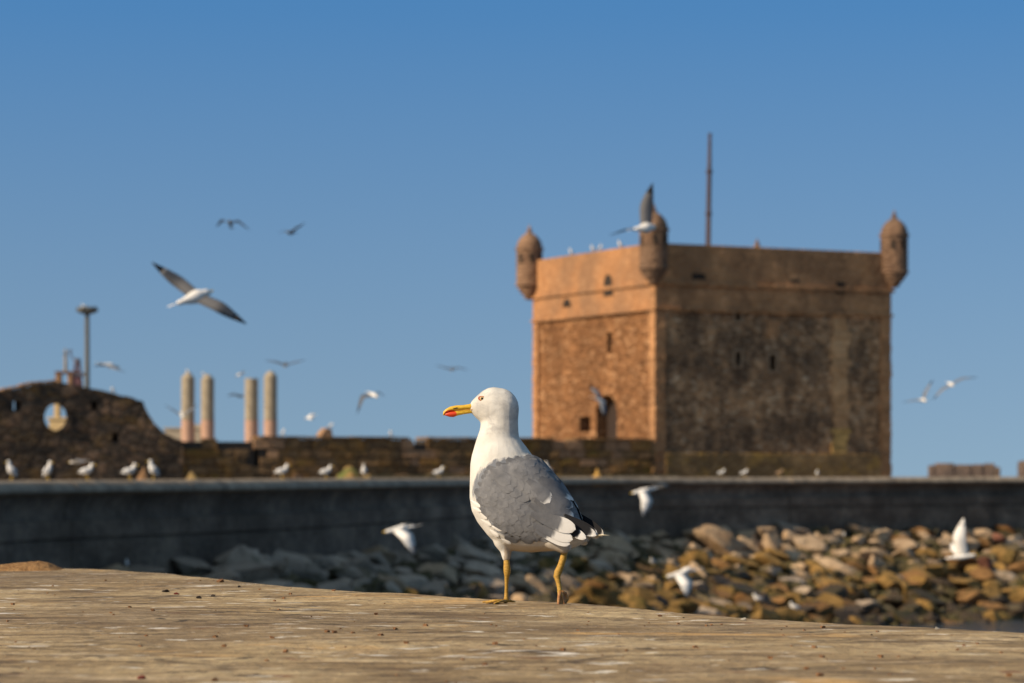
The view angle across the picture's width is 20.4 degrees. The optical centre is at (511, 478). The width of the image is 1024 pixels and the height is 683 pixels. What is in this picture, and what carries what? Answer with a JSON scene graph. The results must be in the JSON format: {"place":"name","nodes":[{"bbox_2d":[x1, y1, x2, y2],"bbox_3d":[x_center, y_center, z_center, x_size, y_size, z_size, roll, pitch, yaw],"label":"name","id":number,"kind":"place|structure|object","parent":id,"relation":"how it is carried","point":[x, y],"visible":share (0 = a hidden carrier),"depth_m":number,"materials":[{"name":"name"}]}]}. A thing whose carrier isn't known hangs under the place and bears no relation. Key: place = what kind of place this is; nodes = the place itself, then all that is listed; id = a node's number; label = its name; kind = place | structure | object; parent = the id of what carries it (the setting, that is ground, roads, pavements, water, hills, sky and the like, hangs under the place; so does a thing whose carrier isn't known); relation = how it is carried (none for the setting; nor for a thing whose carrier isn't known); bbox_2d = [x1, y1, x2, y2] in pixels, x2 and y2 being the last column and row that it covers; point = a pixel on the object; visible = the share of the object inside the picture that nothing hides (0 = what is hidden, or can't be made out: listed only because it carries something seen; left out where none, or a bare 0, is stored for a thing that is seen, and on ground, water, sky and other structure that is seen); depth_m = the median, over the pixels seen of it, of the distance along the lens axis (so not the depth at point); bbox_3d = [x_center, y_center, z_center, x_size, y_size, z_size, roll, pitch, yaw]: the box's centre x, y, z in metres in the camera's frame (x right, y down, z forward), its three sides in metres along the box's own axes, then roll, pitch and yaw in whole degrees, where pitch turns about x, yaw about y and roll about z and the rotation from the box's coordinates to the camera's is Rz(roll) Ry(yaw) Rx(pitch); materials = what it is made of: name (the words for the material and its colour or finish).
{"place":"outdoors","nodes":[
{"label":"outdoors","id":0,"kind":"place"},
{"bbox_2d":[47,404,66,430],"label":"harbour building","id":1,"kind":"structure","parent":0,"point":[57,421],"depth_m":170.00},
{"bbox_2d":[55,371,76,384],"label":"gate frame","id":2,"kind":"object","parent":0,"point":[58,376],"visible":0.66,"depth_m":141.70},
{"bbox_2d":[68,350,84,386],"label":"beacon tower","id":3,"kind":"structure","parent":0,"point":[77,378],"depth_m":145.84,"materials":[{"name":"metal"}]},
{"bbox_2d":[163,424,200,441],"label":"harbour building","id":4,"kind":"structure","parent":0,"point":[174,432],"depth_m":205.00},
{"bbox_2d":[181,373,194,441],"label":"concrete pillar","id":5,"kind":"structure","parent":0,"point":[187,404],"depth_m":184.63,"materials":[{"name":"pink paint"}]},
{"bbox_2d":[152,262,246,323],"bbox_3d":[-3.627,-2.146,32.988,1.137,0.734,0.427,0,0,6],"label":"gull","id":6,"kind":"object","parent":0,"point":[194,295],"visible":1,"depth_m":32.95,"materials":[{"name":"white"}]},
{"bbox_2d":[201,374,213,437],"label":"concrete pillar","id":7,"kind":"structure","parent":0,"point":[207,405],"depth_m":184.64,"materials":[{"name":"pink paint"}]},
{"bbox_2d":[245,378,257,441],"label":"concrete pillar","id":8,"kind":"structure","parent":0,"point":[251,406],"depth_m":184.63,"materials":[{"name":"pink paint"}]},
{"bbox_2d":[264,371,276,438],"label":"concrete pillar","id":9,"kind":"structure","parent":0,"point":[270,403],"depth_m":184.64,"materials":[{"name":"pink paint"}]},
{"bbox_2d":[357,391,383,412],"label":"gull","id":10,"kind":"object","parent":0,"point":[363,396],"visible":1,"depth_m":69.99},
{"bbox_2d":[383,524,419,554],"bbox_3d":[-1.840,1.067,50.029,0.700,0.540,0.529,0,0,-42],"label":"gull","id":11,"kind":"object","parent":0,"point":[404,534],"visible":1,"depth_m":49.87,"materials":[{"name":"white"}]},
{"bbox_2d":[182,428,677,478],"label":"harbour wall","id":12,"kind":"structure","parent":0,"point":[264,457],"depth_m":140.13,"materials":[{"name":"stone"}]},
{"bbox_2d":[0,569,1023,682],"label":"ledge","id":13,"kind":"object","parent":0,"point":[63,634],"visible":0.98,"depth_m":4.18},
{"bbox_2d":[0,561,62,570],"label":"earth mound","id":14,"kind":"object","parent":13,"relation":"on","point":[34,566],"visible":0.79,"depth_m":7.45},
{"bbox_2d":[6,573,1022,682],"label":"grit","id":15,"kind":"object","parent":13,"relation":"on","point":[563,649],"visible":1,"depth_m":4.09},
{"bbox_2d":[443,387,609,603],"bbox_3d":[0.038,0.038,5.478,0.330,0.429,0.151,0,0,34],"label":"gull","id":16,"kind":"object","parent":13,"relation":"on","point":[522,499],"visible":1,"depth_m":5.44,"materials":[{"name":"white"}]},
{"bbox_2d":[0,0,1023,476],"label":"sky","id":17,"kind":"structure","parent":0,"point":[415,144],"materials":[{"name":"blue"}]},
{"bbox_2d":[589,385,606,418],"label":"gull","id":18,"kind":"object","parent":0,"point":[600,400],"visible":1,"depth_m":79.94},
{"bbox_2d":[609,183,656,235],"bbox_3d":[1.974,-4.287,45.127,0.736,0.858,0.575,0,0,-15],"label":"gull","id":19,"kind":"object","parent":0,"point":[646,212],"visible":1,"depth_m":45.26,"materials":[{"name":"white"}]},
{"bbox_2d":[630,483,670,516],"bbox_3d":[2.930,0.443,58.117,1.007,0.686,0.403,0,0,-35],"label":"gull","id":20,"kind":"object","parent":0,"point":[646,499],"visible":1,"depth_m":57.91,"materials":[{"name":"white"}]},
{"bbox_2d":[664,566,701,596],"bbox_3d":[3.577,2.112,58.037,0.846,0.611,0.454,0,0,-33],"label":"gull","id":21,"kind":"object","parent":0,"point":[684,580],"visible":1,"depth_m":57.91,"materials":[{"name":"white"}]},
{"bbox_2d":[515,203,909,476],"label":"fort tower","id":22,"kind":"structure","parent":0,"point":[694,360],"depth_m":153.99,"materials":[{"name":"brown stone"}]},
{"bbox_2d":[607,401,616,438],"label":"door","id":23,"kind":"structure","parent":22,"relation":"in","point":[611,410],"depth_m":155.76,"materials":[{"name":"brown wood"}]},
{"bbox_2d":[705,133,712,244],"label":"flagpole","id":24,"kind":"object","parent":22,"relation":"on","point":[708,212],"visible":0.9,"depth_m":156.90,"materials":[{"name":"metal"}]},
{"bbox_2d":[733,349,742,367],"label":"window frame","id":25,"kind":"structure","parent":22,"relation":"in","point":[734,350],"depth_m":152.37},
{"bbox_2d":[767,352,777,372],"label":"window frame","id":26,"kind":"structure","parent":22,"relation":"in","point":[768,353],"depth_m":153.36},
{"bbox_2d":[767,320,778,336],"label":"blocked window","id":27,"kind":"structure","parent":22,"relation":"in","point":[773,325],"depth_m":153.45,"materials":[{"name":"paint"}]},
{"bbox_2d":[456,522,1023,626],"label":"terrain","id":28,"kind":"structure","parent":0,"point":[960,573],"depth_m":116.64,"materials":[{"name":"stone"}]},
{"bbox_2d":[125,565,167,572],"bbox_3d":[-7.946,2.061,60.375,0.950,0.406,1.576,0,0,-33],"label":"boulder","id":29,"kind":"object","parent":28,"relation":"on","point":[137,568],"visible":0.3,"depth_m":60.24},
{"bbox_2d":[203,569,242,581],"bbox_3d":[-6.488,2.348,61.559,1.178,0.773,1.534,0,0,-39],"label":"boulder","id":30,"kind":"object","parent":28,"relation":"on","point":[226,574],"visible":0.26,"depth_m":61.27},
{"bbox_2d":[250,579,293,586],"bbox_3d":[-5.521,2.672,62.633,1.304,0.854,1.720,0,0,3],"label":"boulder","id":31,"kind":"object","parent":28,"relation":"on","point":[279,582],"visible":0.21,"depth_m":62.88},
{"bbox_2d":[261,554,283,566],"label":"boulder","id":32,"kind":"object","parent":28,"relation":"on","point":[278,561],"visible":0.12,"depth_m":66.11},
{"bbox_2d":[274,548,312,562],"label":"boulder","id":33,"kind":"object","parent":28,"relation":"on","point":[278,552],"visible":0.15,"depth_m":68.06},
{"bbox_2d":[327,555,348,571],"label":"boulder","id":34,"kind":"object","parent":28,"relation":"on","point":[338,560],"visible":0.23,"depth_m":70.52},
{"bbox_2d":[298,553,336,569],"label":"boulder","id":35,"kind":"object","parent":34,"relation":"on","point":[323,562],"visible":0.54,"depth_m":69.63,"materials":[{"name":"stone"}]},
{"bbox_2d":[387,574,431,589],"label":"boulder","id":36,"kind":"object","parent":28,"relation":"on","point":[414,582],"visible":0.26,"depth_m":71.44,"materials":[{"name":"stone"}]},
{"bbox_2d":[452,533,471,545],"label":"boulder","id":37,"kind":"object","parent":28,"relation":"on","point":[458,540],"visible":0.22,"depth_m":86.05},
{"bbox_2d":[455,585,480,597],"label":"boulder","id":38,"kind":"object","parent":28,"relation":"on","point":[476,588],"visible":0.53,"depth_m":73.01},
{"bbox_2d":[0,477,1023,574],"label":"seawall","id":39,"kind":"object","parent":28,"relation":"on","point":[93,524],"visible":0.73,"depth_m":76.18,"materials":[{"name":"concrete"}]},
{"bbox_2d":[5,460,19,479],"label":"gull","id":40,"kind":"object","parent":39,"relation":"on","point":[11,469],"visible":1,"depth_m":55.67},
{"bbox_2d":[76,463,94,479],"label":"gull","id":41,"kind":"object","parent":39,"relation":"on","point":[87,470],"visible":1,"depth_m":59.32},
{"bbox_2d":[119,463,138,479],"bbox_3d":[-8.201,-0.146,60.911,0.470,0.349,0.176,0,0,15],"label":"gull","id":42,"kind":"object","parent":39,"relation":"on","point":[130,470],"visible":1,"depth_m":60.85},
{"bbox_2d":[515,574,556,601],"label":"boulder","id":43,"kind":"object","parent":28,"relation":"on","point":[534,585],"visible":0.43,"depth_m":79.26,"materials":[{"name":"stone"}]},
{"bbox_2d":[568,556,589,571],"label":"boulder","id":44,"kind":"object","parent":28,"relation":"on","point":[577,563],"visible":0.54,"depth_m":90.37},
{"bbox_2d":[573,586,619,606],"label":"boulder","id":45,"kind":"object","parent":28,"relation":"on","point":[605,597],"visible":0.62,"depth_m":82.21,"materials":[{"name":"stone"}]},
{"bbox_2d":[182,527,1023,625],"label":"rubble","id":46,"kind":"object","parent":28,"relation":"on","point":[378,586],"visible":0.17,"depth_m":109.62,"materials":[{"name":"stone"}]},
{"bbox_2d":[171,556,212,575],"bbox_3d":[-7.054,1.990,62.721,0.978,0.528,0.846,0,0,-5],"label":"boulder","id":47,"kind":"object","parent":46,"relation":"on","point":[184,565],"visible":0.81,"depth_m":62.45,"materials":[{"name":"stone"}]},
{"bbox_2d":[213,545,265,565],"bbox_3d":[-6.098,1.894,63.963,1.233,0.836,0.990,15,1,-17],"label":"boulder","id":48,"kind":"object","parent":46,"relation":"on","point":[240,553],"visible":0.51,"depth_m":63.62,"materials":[{"name":"stone"}]},
{"bbox_2d":[209,561,278,582],"bbox_3d":[-5.992,2.196,63.233,1.116,0.684,1.784,0,0,39],"label":"boulder","id":49,"kind":"object","parent":46,"relation":"on","point":[247,571],"visible":0.49,"depth_m":63.02,"materials":[{"name":"stone"}]},
{"bbox_2d":[273,566,289,577],"bbox_3d":[-5.361,2.254,65.248,0.624,0.366,1.009,19,-33,-25],"label":"boulder","id":50,"kind":"object","parent":46,"relation":"on","point":[282,572],"visible":0.39,"depth_m":64.96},
{"bbox_2d":[283,556,327,582],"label":"boulder","id":51,"kind":"object","parent":46,"relation":"on","point":[308,570],"visible":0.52,"depth_m":66.10,"materials":[{"name":"stone"}]},
{"bbox_2d":[317,581,352,590],"bbox_3d":[-4.086,2.721,65.193,0.800,0.733,1.511,-1,-2,7],"label":"boulder","id":52,"kind":"object","parent":46,"relation":"on","point":[336,585],"visible":0.36,"depth_m":64.93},
{"bbox_2d":[326,565,362,580],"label":"boulder","id":53,"kind":"object","parent":46,"relation":"on","point":[344,571],"visible":0.65,"depth_m":68.20,"materials":[{"name":"stone"}]},
{"bbox_2d":[341,557,379,573],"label":"boulder","id":54,"kind":"object","parent":46,"relation":"on","point":[364,562],"visible":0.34,"depth_m":70.64,"materials":[{"name":"stone"}]},
{"bbox_2d":[351,566,376,579],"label":"boulder","id":55,"kind":"object","parent":46,"relation":"on","point":[366,573],"visible":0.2,"depth_m":69.55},
{"bbox_2d":[384,580,401,592],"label":"boulder","id":56,"kind":"object","parent":46,"relation":"on","point":[390,585],"visible":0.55,"depth_m":69.32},
{"bbox_2d":[377,574,409,591],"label":"boulder","id":57,"kind":"object","parent":46,"relation":"on","point":[400,584],"visible":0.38,"depth_m":70.26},
{"bbox_2d":[389,550,416,564],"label":"boulder","id":58,"kind":"object","parent":46,"relation":"on","point":[401,556],"visible":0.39,"depth_m":76.77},
{"bbox_2d":[414,554,435,563],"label":"boulder","id":59,"kind":"object","parent":46,"relation":"on","point":[421,558],"visible":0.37,"depth_m":77.16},
{"bbox_2d":[418,583,444,595],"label":"boulder","id":60,"kind":"object","parent":46,"relation":"on","point":[439,589],"visible":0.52,"depth_m":70.70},
{"bbox_2d":[416,544,449,561],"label":"boulder","id":61,"kind":"object","parent":46,"relation":"on","point":[436,552],"visible":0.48,"depth_m":80.62,"materials":[{"name":"stone"}]},
{"bbox_2d":[419,563,458,586],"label":"boulder","id":62,"kind":"object","parent":46,"relation":"on","point":[444,572],"visible":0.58,"depth_m":75.55,"materials":[{"name":"stone"}]},
{"bbox_2d":[442,555,468,567],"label":"boulder","id":63,"kind":"object","parent":46,"relation":"on","point":[461,562],"visible":0.63,"depth_m":80.55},
{"bbox_2d":[457,567,484,576],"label":"boulder","id":64,"kind":"object","parent":46,"relation":"on","point":[468,572],"visible":0.62,"depth_m":78.01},
{"bbox_2d":[467,581,490,598],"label":"boulder","id":65,"kind":"object","parent":46,"relation":"on","point":[484,592],"visible":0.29,"depth_m":74.01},
{"bbox_2d":[462,575,504,594],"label":"boulder","id":66,"kind":"object","parent":46,"relation":"on","point":[494,586],"visible":0.45,"depth_m":75.33,"materials":[{"name":"stone"}]},
{"bbox_2d":[464,562,503,576],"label":"boulder","id":67,"kind":"object","parent":46,"relation":"on","point":[488,570],"visible":0.53,"depth_m":79.67,"materials":[{"name":"stone"}]},
{"bbox_2d":[503,575,526,592],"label":"boulder","id":68,"kind":"object","parent":46,"relation":"on","point":[518,583],"visible":0.53,"depth_m":79.04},
{"bbox_2d":[510,593,527,600],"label":"boulder","id":69,"kind":"object","parent":46,"relation":"on","point":[519,597],"visible":0.32,"depth_m":74.57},
{"bbox_2d":[536,573,551,585],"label":"boulder","id":70,"kind":"object","parent":46,"relation":"on","point":[544,578],"visible":0.34,"depth_m":82.18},
{"bbox_2d":[538,557,569,576],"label":"boulder","id":71,"kind":"object","parent":46,"relation":"on","point":[547,562],"visible":0.23,"depth_m":87.14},
{"bbox_2d":[541,568,583,590],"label":"boulder","id":72,"kind":"object","parent":46,"relation":"on","point":[567,582],"visible":0.38,"depth_m":83.07,"materials":[{"name":"stone"}]},
{"bbox_2d":[567,594,589,603],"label":"boulder","id":73,"kind":"object","parent":46,"relation":"on","point":[582,598],"visible":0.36,"depth_m":77.70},
{"bbox_2d":[583,579,608,589],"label":"boulder","id":74,"kind":"object","parent":46,"relation":"on","point":[588,582],"visible":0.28,"depth_m":83.69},
{"bbox_2d":[589,560,612,571],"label":"boulder","id":75,"kind":"object","parent":46,"relation":"on","point":[604,564],"visible":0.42,"depth_m":94.17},
{"bbox_2d":[598,550,627,559],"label":"boulder","id":76,"kind":"object","parent":46,"relation":"on","point":[616,554],"visible":0.34,"depth_m":101.93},
{"bbox_2d":[616,572,631,587],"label":"boulder","id":77,"kind":"object","parent":46,"relation":"on","point":[627,578],"visible":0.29,"depth_m":92.71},
{"bbox_2d":[617,594,652,608],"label":"boulder","id":78,"kind":"object","parent":46,"relation":"on","point":[627,600],"visible":0.3,"depth_m":82.97,"materials":[{"name":"stone"}]},
{"bbox_2d":[628,581,653,591],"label":"boulder","id":79,"kind":"object","parent":46,"relation":"on","point":[648,585],"visible":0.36,"depth_m":92.54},
{"bbox_2d":[636,564,662,579],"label":"boulder","id":80,"kind":"object","parent":46,"relation":"on","point":[647,570],"visible":0.32,"depth_m":99.00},
{"bbox_2d":[656,589,673,600],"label":"boulder","id":81,"kind":"object","parent":46,"relation":"on","point":[668,595],"visible":0.4,"depth_m":90.11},
{"bbox_2d":[668,599,699,613],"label":"boulder","id":82,"kind":"object","parent":46,"relation":"on","point":[689,606],"visible":0.52,"depth_m":88.82,"materials":[{"name":"stone"}]},
{"bbox_2d":[694,606,726,615],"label":"boulder","id":83,"kind":"object","parent":46,"relation":"on","point":[702,610],"visible":0.33,"depth_m":89.70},
{"bbox_2d":[707,575,732,585],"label":"boulder","id":84,"kind":"object","parent":46,"relation":"on","point":[717,580],"visible":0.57,"depth_m":103.69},
{"bbox_2d":[710,590,731,599],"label":"boulder","id":85,"kind":"object","parent":46,"relation":"on","point":[723,594],"visible":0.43,"depth_m":100.07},
{"bbox_2d":[716,585,736,600],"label":"boulder","id":86,"kind":"object","parent":46,"relation":"on","point":[728,589],"visible":0.32,"depth_m":102.16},
{"bbox_2d":[725,582,762,595],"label":"boulder","id":87,"kind":"object","parent":46,"relation":"on","point":[742,588],"visible":0.45,"depth_m":103.30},
{"bbox_2d":[732,596,763,606],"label":"boulder","id":88,"kind":"object","parent":46,"relation":"on","point":[751,601],"visible":0.41,"depth_m":99.99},
{"bbox_2d":[762,533,782,555],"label":"boulder","id":89,"kind":"object","parent":46,"relation":"on","point":[772,541],"visible":0.85,"depth_m":112.84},
{"bbox_2d":[800,601,835,615],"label":"boulder","id":90,"kind":"object","parent":46,"relation":"on","point":[825,609],"visible":0.52,"depth_m":104.75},
{"bbox_2d":[833,609,866,620],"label":"boulder","id":91,"kind":"object","parent":46,"relation":"on","point":[844,614],"visible":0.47,"depth_m":104.78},
{"bbox_2d":[978,556,991,570],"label":"boulder","id":92,"kind":"object","parent":46,"relation":"on","point":[985,561],"visible":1,"depth_m":116.53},
{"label":"boulder","id":93,"kind":"object","parent":46,"relation":"on","visible":0},
{"bbox_2d":[361,552,390,566],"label":"boulder","id":94,"kind":"object","parent":93,"relation":"on","point":[377,558],"visible":0.44,"depth_m":74.27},
{"bbox_2d":[363,545,395,563],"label":"boulder","id":95,"kind":"object","parent":94,"relation":"on","point":[389,557],"visible":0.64,"depth_m":75.34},
{"bbox_2d":[604,556,626,572],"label":"boulder","id":96,"kind":"object","parent":28,"relation":"on","point":[613,560],"visible":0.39,"depth_m":97.56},
{"bbox_2d":[606,544,635,558],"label":"boulder","id":97,"kind":"object","parent":28,"relation":"on","point":[627,551],"visible":0.48,"depth_m":104.31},
{"bbox_2d":[623,591,656,601],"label":"boulder","id":98,"kind":"object","parent":28,"relation":"on","point":[630,592],"visible":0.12,"depth_m":87.92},
{"bbox_2d":[635,587,656,600],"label":"boulder","id":99,"kind":"object","parent":98,"relation":"on","point":[647,594],"visible":0.26,"depth_m":87.91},
{"bbox_2d":[637,559,661,567],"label":"boulder","id":100,"kind":"object","parent":28,"relation":"on","point":[646,563],"visible":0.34,"depth_m":103.20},
{"bbox_2d":[661,581,688,599],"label":"boulder","id":101,"kind":"object","parent":28,"relation":"on","point":[669,585],"visible":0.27,"depth_m":94.71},
{"bbox_2d":[682,524,748,555],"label":"boulder","id":102,"kind":"object","parent":28,"relation":"on","point":[719,541],"visible":0.99,"depth_m":111.48,"materials":[{"name":"stone"}]},
{"bbox_2d":[700,602,736,615],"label":"boulder","id":103,"kind":"object","parent":28,"relation":"on","point":[723,609],"visible":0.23,"depth_m":90.50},
{"bbox_2d":[753,607,778,619],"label":"boulder","id":104,"kind":"object","parent":28,"relation":"on","point":[762,613],"visible":0.26,"depth_m":94.67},
{"bbox_2d":[771,597,785,607],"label":"boulder","id":105,"kind":"object","parent":28,"relation":"on","point":[780,601],"visible":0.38,"depth_m":104.19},
{"bbox_2d":[776,607,805,621],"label":"boulder","id":106,"kind":"object","parent":28,"relation":"on","point":[789,614],"visible":0.37,"depth_m":98.22,"materials":[{"name":"stone"}]},
{"bbox_2d":[785,605,818,614],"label":"boulder","id":107,"kind":"object","parent":28,"relation":"on","point":[807,609],"visible":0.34,"depth_m":103.76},
{"bbox_2d":[933,377,976,398],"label":"gull","id":108,"kind":"object","parent":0,"point":[951,384],"visible":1,"depth_m":74.98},
{"bbox_2d":[943,518,977,558],"bbox_3d":[9.126,1.233,58.086,0.697,0.845,0.539,0,0,40],"label":"gull","id":109,"kind":"object","parent":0,"point":[959,548],"visible":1,"depth_m":57.95,"materials":[{"name":"white"}]},
{"bbox_2d":[898,619,1023,632],"bbox_3d":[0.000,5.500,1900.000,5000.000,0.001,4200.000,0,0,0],"label":"sea","id":110,"kind":"structure","parent":0,"point":[1015,625],"depth_m":106.32,"materials":[{"name":"grey liquid"}]},
{"bbox_2d":[928,463,999,476],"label":"ruined wall","id":111,"kind":"structure","parent":0,"point":[954,470],"depth_m":419.53,"materials":[{"name":"stone"}]},
{"label":"ground","id":112,"kind":"structure","parent":0,"visible":0},
{"bbox_2d":[76,306,97,387],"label":"floodlight mast","id":113,"kind":"object","parent":112,"relation":"on","point":[87,311],"visible":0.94,"depth_m":164.87,"materials":[{"name":"metal"}]},
{"bbox_2d":[0,380,182,480],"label":"rampart","id":114,"kind":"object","parent":112,"relation":"on","point":[110,435],"visible":0.98,"depth_m":133.37,"materials":[{"name":"stone"}]},
{"bbox_2d":[336,466,360,477],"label":"net heap","id":115,"kind":"object","parent":112,"relation":"on","point":[349,472],"visible":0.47,"depth_m":99.85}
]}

